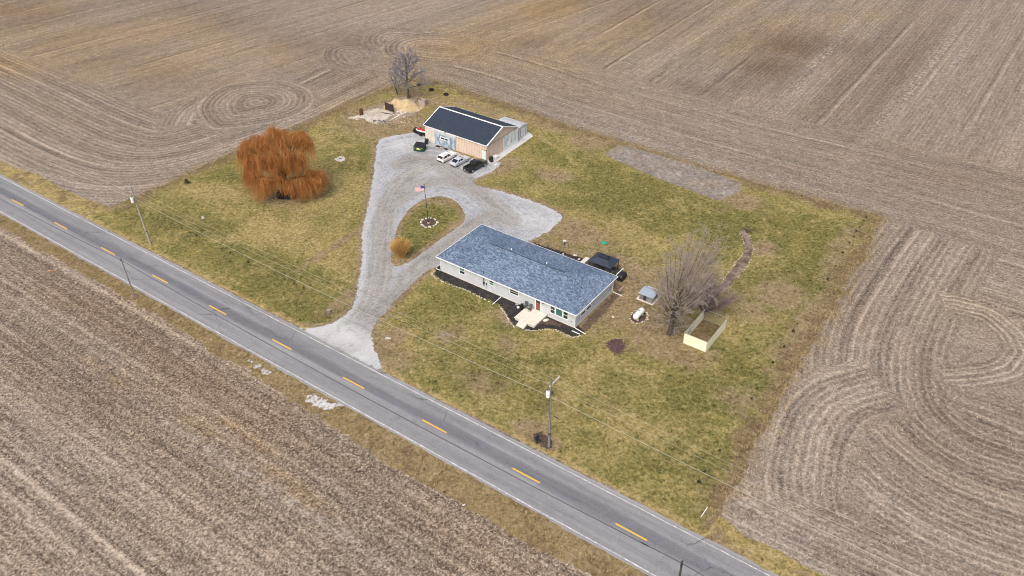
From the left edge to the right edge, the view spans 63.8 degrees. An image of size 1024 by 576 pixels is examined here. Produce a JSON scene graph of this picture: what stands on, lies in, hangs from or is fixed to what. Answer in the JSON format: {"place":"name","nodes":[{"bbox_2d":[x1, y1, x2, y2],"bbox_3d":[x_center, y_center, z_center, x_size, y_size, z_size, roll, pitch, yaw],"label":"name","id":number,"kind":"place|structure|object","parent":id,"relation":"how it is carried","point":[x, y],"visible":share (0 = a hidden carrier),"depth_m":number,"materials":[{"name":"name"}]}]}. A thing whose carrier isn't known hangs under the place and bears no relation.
{"place":"outdoors","nodes":[
{"label":"outdoors","id":0,"kind":"place"},
{"bbox_2d":[0,228,591,575],"bbox_3d":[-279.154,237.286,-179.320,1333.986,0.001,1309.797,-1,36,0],"label":"stubble field","id":1,"kind":"structure","parent":0,"point":[117,522],"depth_m":106.48,"materials":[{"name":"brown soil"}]},
{"bbox_2d":[0,174,777,575],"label":"road","id":2,"kind":"structure","parent":0,"point":[106,250],"depth_m":115.10,"materials":[{"name":"grey asphalt"}]},
{"bbox_2d":[359,96,421,125],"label":"bare ground","id":3,"kind":"structure","parent":0,"point":[411,114],"depth_m":194.32,"materials":[{"name":"beige soil"}]},
{"bbox_2d":[349,115,363,119],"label":"rubble","id":4,"kind":"object","parent":3,"relation":"on","point":[355,117],"visible":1,"depth_m":192.66,"materials":[{"name":"beige concrete"}]},
{"bbox_2d":[361,108,390,124],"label":"old slab","id":5,"kind":"structure","parent":3,"relation":"on","point":[375,114],"depth_m":194.04,"materials":[{"name":"concrete"}]},
{"bbox_2d":[371,119,385,123],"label":"rubble","id":6,"kind":"object","parent":5,"relation":"on","point":[378,121],"visible":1,"depth_m":190.82,"materials":[{"name":"beige stone"}]},
{"bbox_2d":[384,102,393,112],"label":"board panel","id":7,"kind":"object","parent":5,"relation":"on","point":[389,107],"visible":1,"depth_m":194.98,"materials":[{"name":"brown wood"}]},
{"bbox_2d":[391,110,403,114],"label":"rubble","id":8,"kind":"object","parent":3,"relation":"on","point":[397,112],"visible":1,"depth_m":194.82,"materials":[{"name":"beige concrete"}]},
{"bbox_2d":[391,111,407,119],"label":"concrete kerb","id":9,"kind":"structure","parent":3,"relation":"on","point":[395,117],"depth_m":193.38,"materials":[{"name":"grey concrete"}]},
{"bbox_2d":[383,98,423,112],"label":"sand heap","id":10,"kind":"object","parent":3,"relation":"on","point":[406,105],"visible":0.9,"depth_m":196.14,"materials":[{"name":"beige sand"}]},
{"bbox_2d":[387,46,433,98],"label":"bare tree","id":11,"kind":"object","parent":3,"relation":"on","point":[408,67],"visible":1,"depth_m":198.03,"materials":[{"name":"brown plant"}]},
{"bbox_2d":[418,98,426,105],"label":"wooden crate","id":12,"kind":"object","parent":3,"relation":"on","point":[422,101],"visible":1,"depth_m":198.15,"materials":[{"name":"brown wood"}]},
{"bbox_2d":[387,236,412,258],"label":"ornamental grass","id":13,"kind":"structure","parent":0,"point":[399,248],"depth_m":144.35,"materials":[{"name":"beige plant"}]},
{"bbox_2d":[391,196,464,265],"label":"lawn island","id":14,"kind":"structure","parent":0,"point":[439,208],"depth_m":154.68,"materials":[{"name":"green plant"}]},
{"bbox_2d":[422,218,434,225],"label":"tree bed","id":15,"kind":"object","parent":14,"relation":"on","point":[431,221],"visible":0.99,"depth_m":155.30,"materials":[{"name":"brown soil"}]},
{"bbox_2d":[424,184,429,223],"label":"flagpole","id":16,"kind":"object","parent":15,"relation":"on","point":[428,222],"visible":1,"depth_m":153.02,"materials":[{"name":"metal"}]},
{"bbox_2d":[415,186,423,191],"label":"flag","id":17,"kind":"object","parent":16,"relation":"attached to","point":[419,189],"visible":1,"depth_m":150.65,"materials":[{"name":"multicoloured fabric"}]},
{"bbox_2d":[300,133,561,370],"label":"driveway","id":18,"kind":"structure","parent":0,"point":[403,168],"depth_m":156.35,"materials":[{"name":"grey gravel"}]},
{"bbox_2d":[413,142,425,151],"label":"dumpster","id":19,"kind":"object","parent":18,"relation":"on","point":[419,146],"visible":1,"depth_m":178.52,"materials":[{"name":"green metal"}]},
{"bbox_2d":[437,151,456,162],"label":"parked car","id":20,"kind":"object","parent":18,"relation":"on","point":[444,156],"visible":0.99,"depth_m":174.41,"materials":[{"name":"white paint"}]},
{"bbox_2d":[449,155,469,166],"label":"parked car","id":21,"kind":"object","parent":18,"relation":"on","point":[457,161],"visible":1,"depth_m":173.03,"materials":[{"name":"silver metal"}]},
{"bbox_2d":[463,158,487,172],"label":"pickup truck","id":22,"kind":"object","parent":18,"relation":"on","point":[473,165],"visible":1,"depth_m":171.23,"materials":[{"name":"black paint"}]},
{"bbox_2d":[90,79,882,535],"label":"lawn","id":23,"kind":"structure","parent":0,"point":[612,441],"depth_m":138.24,"materials":[{"name":"green plant"}]},
{"bbox_2d":[126,185,151,243],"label":"utility pole","id":24,"kind":"object","parent":23,"relation":"on","point":[132,199],"visible":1,"depth_m":146.41,"materials":[{"name":"wood"}]},
{"bbox_2d":[1,140,129,196],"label":"power line","id":25,"kind":"object","parent":24,"relation":"attached to","point":[65,169],"visible":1,"depth_m":154.29,"materials":[{"name":"metal"}]},
{"bbox_2d":[139,201,543,393],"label":"power line","id":26,"kind":"object","parent":24,"relation":"attached to","point":[336,299],"visible":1,"depth_m":122.25,"materials":[{"name":"metal"}]},
{"bbox_2d":[132,188,553,378],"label":"power line","id":27,"kind":"object","parent":24,"relation":"attached to","point":[344,288],"visible":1,"depth_m":120.20,"materials":[{"name":"metal"}]},
{"bbox_2d":[275,189,298,199],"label":"tree bed","id":28,"kind":"object","parent":23,"relation":"on","point":[281,196],"visible":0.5,"depth_m":163.77,"materials":[{"name":"brown soil"}]},
{"bbox_2d":[235,126,331,203],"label":"willow tree","id":29,"kind":"object","parent":28,"relation":"on","point":[264,161],"visible":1,"depth_m":158.27,"materials":[{"name":"orange plant"}]},
{"bbox_2d":[387,69,405,94],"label":"bare tree","id":30,"kind":"object","parent":23,"relation":"on","point":[396,82],"visible":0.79,"depth_m":201.64,"materials":[{"name":"brown plant"}]},
{"bbox_2d":[437,330,450,340],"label":"weed patch","id":31,"kind":"object","parent":23,"relation":"on","point":[447,335],"visible":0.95,"depth_m":128.58,"materials":[{"name":"beige plant"}]},
{"bbox_2d":[423,106,519,160],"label":"pole barn","id":32,"kind":"structure","parent":23,"relation":"on","point":[477,135],"depth_m":178.05,"materials":[{"name":"white paint"}]},
{"bbox_2d":[434,130,455,149],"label":"sliding door","id":33,"kind":"structure","parent":32,"relation":"in","point":[445,140],"depth_m":179.54,"materials":[{"name":"white paint"}]},
{"bbox_2d":[482,150,485,159],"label":"door","id":34,"kind":"structure","parent":32,"relation":"in","point":[483,152],"depth_m":174.65,"materials":[{"name":"metal"}]},
{"bbox_2d":[503,128,517,150],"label":"sliding door","id":35,"kind":"structure","parent":32,"relation":"in","point":[510,139],"depth_m":179.21,"materials":[{"name":"white metal"}]},
{"bbox_2d":[108,77,890,524],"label":"dry weeds","id":36,"kind":"object","parent":23,"relation":"on","point":[386,87],"visible":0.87,"depth_m":151.62,"materials":[{"name":"plant"}]},
{"bbox_2d":[433,266,583,335],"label":"flower bed","id":37,"kind":"object","parent":23,"relation":"on","point":[512,311],"visible":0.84,"depth_m":135.05,"materials":[{"name":"black soil"}]},
{"bbox_2d":[514,306,547,328],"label":"porch","id":38,"kind":"object","parent":37,"relation":"on","point":[533,318],"visible":1,"depth_m":130.94,"materials":[{"name":"concrete"}]},
{"bbox_2d":[538,316,565,326],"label":"flower bed","id":39,"kind":"object","parent":37,"relation":"on","point":[550,322],"visible":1,"depth_m":130.51,"materials":[{"name":"brown soil"}]},
{"bbox_2d":[488,132,532,163],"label":"concrete apron","id":40,"kind":"object","parent":23,"relation":"on","point":[523,139],"visible":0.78,"depth_m":180.34,"materials":[{"name":"grey concrete"}]},
{"bbox_2d":[499,117,526,138],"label":"storage shed","id":41,"kind":"structure","parent":40,"relation":"on","point":[522,130],"depth_m":183.59,"materials":[{"name":"metal"}]},
{"bbox_2d":[521,127,524,136],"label":"door","id":42,"kind":"structure","parent":41,"relation":"in","point":[522,129],"depth_m":183.44,"materials":[{"name":"metal"}]},
{"bbox_2d":[436,224,621,333],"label":"house","id":43,"kind":"structure","parent":23,"relation":"on","point":[571,292],"depth_m":135.48,"materials":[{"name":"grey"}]},
{"bbox_2d":[459,268,464,274],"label":"window","id":44,"kind":"structure","parent":43,"relation":"in","point":[461,271],"depth_m":139.19,"materials":[{"name":"white paint"}]},
{"bbox_2d":[509,289,518,296],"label":"window","id":45,"kind":"structure","parent":43,"relation":"in","point":[511,291],"depth_m":133.98,"materials":[{"name":"white paint"}]},
{"bbox_2d":[535,300,540,310],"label":"door","id":46,"kind":"structure","parent":43,"relation":"in","point":[537,303],"depth_m":131.95,"materials":[{"name":"red paint"}]},
{"bbox_2d":[550,306,554,314],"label":"window","id":47,"kind":"structure","parent":43,"relation":"in","point":[552,310],"depth_m":130.52,"materials":[{"name":"white paint"}]},
{"bbox_2d":[555,308,562,317],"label":"window","id":48,"kind":"structure","parent":43,"relation":"in","point":[558,312],"depth_m":129.95,"materials":[{"name":"white paint"}]},
{"bbox_2d":[563,311,568,319],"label":"window","id":49,"kind":"structure","parent":43,"relation":"in","point":[565,315],"depth_m":129.36,"materials":[{"name":"white paint"}]},
{"bbox_2d":[533,243,582,261],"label":"flower bed","id":50,"kind":"object","parent":23,"relation":"on","point":[568,255],"visible":0.19,"depth_m":146.44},
{"bbox_2d":[585,259,623,275],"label":"deck","id":51,"kind":"structure","parent":50,"relation":"on","point":[615,269],"depth_m":141.91,"materials":[{"name":"wood"}]},
{"bbox_2d":[588,252,619,272],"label":"gazebo","id":52,"kind":"object","parent":51,"relation":"on","point":[604,260],"visible":0.89,"depth_m":139.85,"materials":[{"name":"black metal"}]},
{"bbox_2d":[605,268,614,274],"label":"patio sofa","id":53,"kind":"object","parent":51,"relation":"on","point":[611,271],"visible":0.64,"depth_m":140.03,"materials":[{"name":"black plastic"}]},
{"bbox_2d":[606,338,626,355],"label":"mulch patch","id":54,"kind":"object","parent":23,"relation":"on","point":[613,345],"visible":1,"depth_m":125.88,"materials":[{"name":"brown soil"}]},
{"bbox_2d":[613,282,623,290],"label":"back steps","id":55,"kind":"structure","parent":23,"relation":"on","point":[617,286],"depth_m":137.72,"materials":[{"name":"brown wood"}]},
{"bbox_2d":[616,271,626,281],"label":"covered grill","id":56,"kind":"object","parent":23,"relation":"on","point":[622,276],"visible":0.89,"depth_m":139.39,"materials":[{"name":"black plastic"}]},
{"bbox_2d":[631,313,645,322],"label":"tree bed","id":57,"kind":"object","parent":23,"relation":"on","point":[641,318],"visible":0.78,"depth_m":131.32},
{"bbox_2d":[633,308,644,320],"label":"propane tank","id":58,"kind":"object","parent":57,"relation":"on","point":[639,312],"visible":1,"depth_m":130.70,"materials":[{"name":"metal"}]},
{"bbox_2d":[636,286,662,305],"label":"pump shed","id":59,"kind":"structure","parent":23,"relation":"on","point":[647,295],"depth_m":134.55,"materials":[{"name":"metal"}]},
{"bbox_2d":[605,145,741,199],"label":"garden plot","id":60,"kind":"object","parent":23,"relation":"on","point":[656,166],"visible":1,"depth_m":170.01,"materials":[{"name":"soil"}]},
{"bbox_2d":[649,220,728,336],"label":"bare tree","id":61,"kind":"object","parent":23,"relation":"on","point":[674,301],"visible":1,"depth_m":121.55,"materials":[{"name":"grey plant"}]},
{"bbox_2d":[683,310,726,351],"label":"dog pen","id":62,"kind":"object","parent":23,"relation":"on","point":[705,336],"visible":0.94,"depth_m":127.57,"materials":[{"name":"wood"}]},
{"bbox_2d":[680,272,744,316],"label":"bare shrub","id":63,"kind":"object","parent":23,"relation":"on","point":[710,303],"visible":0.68,"depth_m":130.31,"materials":[{"name":"brown plant"}]},
{"bbox_2d":[0,0,1023,575],"bbox_3d":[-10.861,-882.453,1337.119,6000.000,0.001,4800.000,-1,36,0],"label":"ground","id":64,"kind":"structure","parent":0,"point":[146,94],"depth_m":189.32,"materials":[{"name":"brown soil"}]},
{"bbox_2d":[0,161,146,248],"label":"roadside verge","id":65,"kind":"structure","parent":64,"relation":"on","point":[69,200],"depth_m":165.66,"materials":[{"name":"beige plant"}]},
{"bbox_2d":[0,214,647,575],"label":"roadside verge","id":66,"kind":"structure","parent":64,"relation":"on","point":[596,552],"depth_m":108.49,"materials":[{"name":"brown plant"}]},
{"bbox_2d":[120,258,135,298],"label":"utility pole","id":67,"kind":"object","parent":66,"relation":"on","point":[128,279],"visible":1,"depth_m":134.65,"materials":[{"name":"wood"}]},
{"bbox_2d":[1,199,119,259],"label":"power line","id":68,"kind":"object","parent":67,"relation":"attached to","point":[63,231],"visible":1,"depth_m":140.73,"materials":[{"name":"black metal"}]},
{"bbox_2d":[123,261,680,562],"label":"power line","id":69,"kind":"object","parent":67,"relation":"attached to","point":[414,423],"visible":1,"depth_m":103.39,"materials":[{"name":"black metal"}]},
{"bbox_2d":[248,359,271,374],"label":"gravel patch","id":70,"kind":"object","parent":66,"relation":"on","point":[264,371],"visible":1,"depth_m":122.60,"materials":[{"name":"white gravel"}]},
{"bbox_2d":[305,395,343,409],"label":"gravel patch","id":71,"kind":"object","parent":66,"relation":"on","point":[311,399],"visible":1,"depth_m":116.52,"materials":[{"name":"white gravel"}]},
{"bbox_2d":[679,560,682,575],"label":"utility pole","id":72,"kind":"object","parent":66,"relation":"on","point":[681,566],"visible":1,"depth_m":86.40,"materials":[{"name":"wood"}]},
{"bbox_2d":[620,493,823,575],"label":"roadside verge","id":73,"kind":"structure","parent":64,"relation":"on","point":[725,533],"depth_m":96.26,"materials":[{"name":"beige plant"}]},
{"bbox_2d":[723,170,1023,575],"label":"crop residue","id":74,"kind":"object","parent":64,"relation":"on","point":[905,387],"visible":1,"depth_m":115.42,"materials":[{"name":"plant"}]},
{"bbox_2d":[533,432,553,448],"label":"bare ground","id":75,"kind":"structure","parent":0,"point":[543,443],"depth_m":110.34,"materials":[{"name":"brown soil"}]},
{"bbox_2d":[546,375,559,446],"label":"utility pole","id":76,"kind":"object","parent":75,"relation":"on","point":[549,393],"visible":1,"depth_m":104.75,"materials":[{"name":"wood"}]},
{"bbox_2d":[153,222,546,412],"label":"power line","id":77,"kind":"object","parent":76,"relation":"attached to","point":[349,320],"visible":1,"depth_m":125.11,"materials":[{"name":"grey metal"}]},
{"bbox_2d":[174,204,555,373],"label":"power line","id":78,"kind":"object","parent":76,"relation":"hanging from","point":[367,293],"visible":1,"depth_m":118.90,"materials":[{"name":"black metal"}]},
{"bbox_2d":[193,223,547,383],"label":"power line","id":79,"kind":"object","parent":76,"relation":"attached to","point":[368,305],"visible":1,"depth_m":117.29,"materials":[{"name":"metal"}]},
{"bbox_2d":[558,418,874,575],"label":"power line","id":80,"kind":"object","parent":76,"relation":"attached to","point":[711,495],"visible":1,"depth_m":96.27,"materials":[{"name":"grey metal"}]},
{"bbox_2d":[550,396,916,575],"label":"power line","id":81,"kind":"object","parent":76,"relation":"attached to","point":[758,499],"visible":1,"depth_m":91.05,"materials":[{"name":"metal"}]},
{"bbox_2d":[596,407,949,575],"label":"power line","id":82,"kind":"object","parent":76,"relation":"attached to","point":[770,491],"visible":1,"depth_m":89.59,"materials":[{"name":"metal"}]},
{"bbox_2d":[560,375,988,575],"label":"power line","id":83,"kind":"object","parent":76,"relation":"attached to","point":[785,482],"visible":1,"depth_m":90.69,"materials":[{"name":"grey metal"}]},
{"bbox_2d":[580,391,971,575],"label":"power line","id":84,"kind":"object","parent":76,"relation":"attached to","point":[776,485],"visible":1,"depth_m":89.76,"materials":[{"name":"metal"}]},
{"bbox_2d":[582,291,622,333],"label":"bare ground","id":85,"kind":"structure","parent":0,"point":[594,317],"depth_m":132.67,"materials":[{"name":"soil"}]},
{"bbox_2d":[718,230,752,293],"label":"garden path","id":86,"kind":"structure","parent":0,"point":[736,270],"depth_m":142.92,"materials":[{"name":"brown soil"}]},
{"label":"utility trailer","id":87,"kind":"object","parent":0,"visible":0},
{"bbox_2d":[416,127,424,132],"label":"jet ski","id":88,"kind":"object","parent":87,"relation":"on","point":[420,129],"visible":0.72,"depth_m":184.74,"materials":[{"name":"red paint"}]}
]}

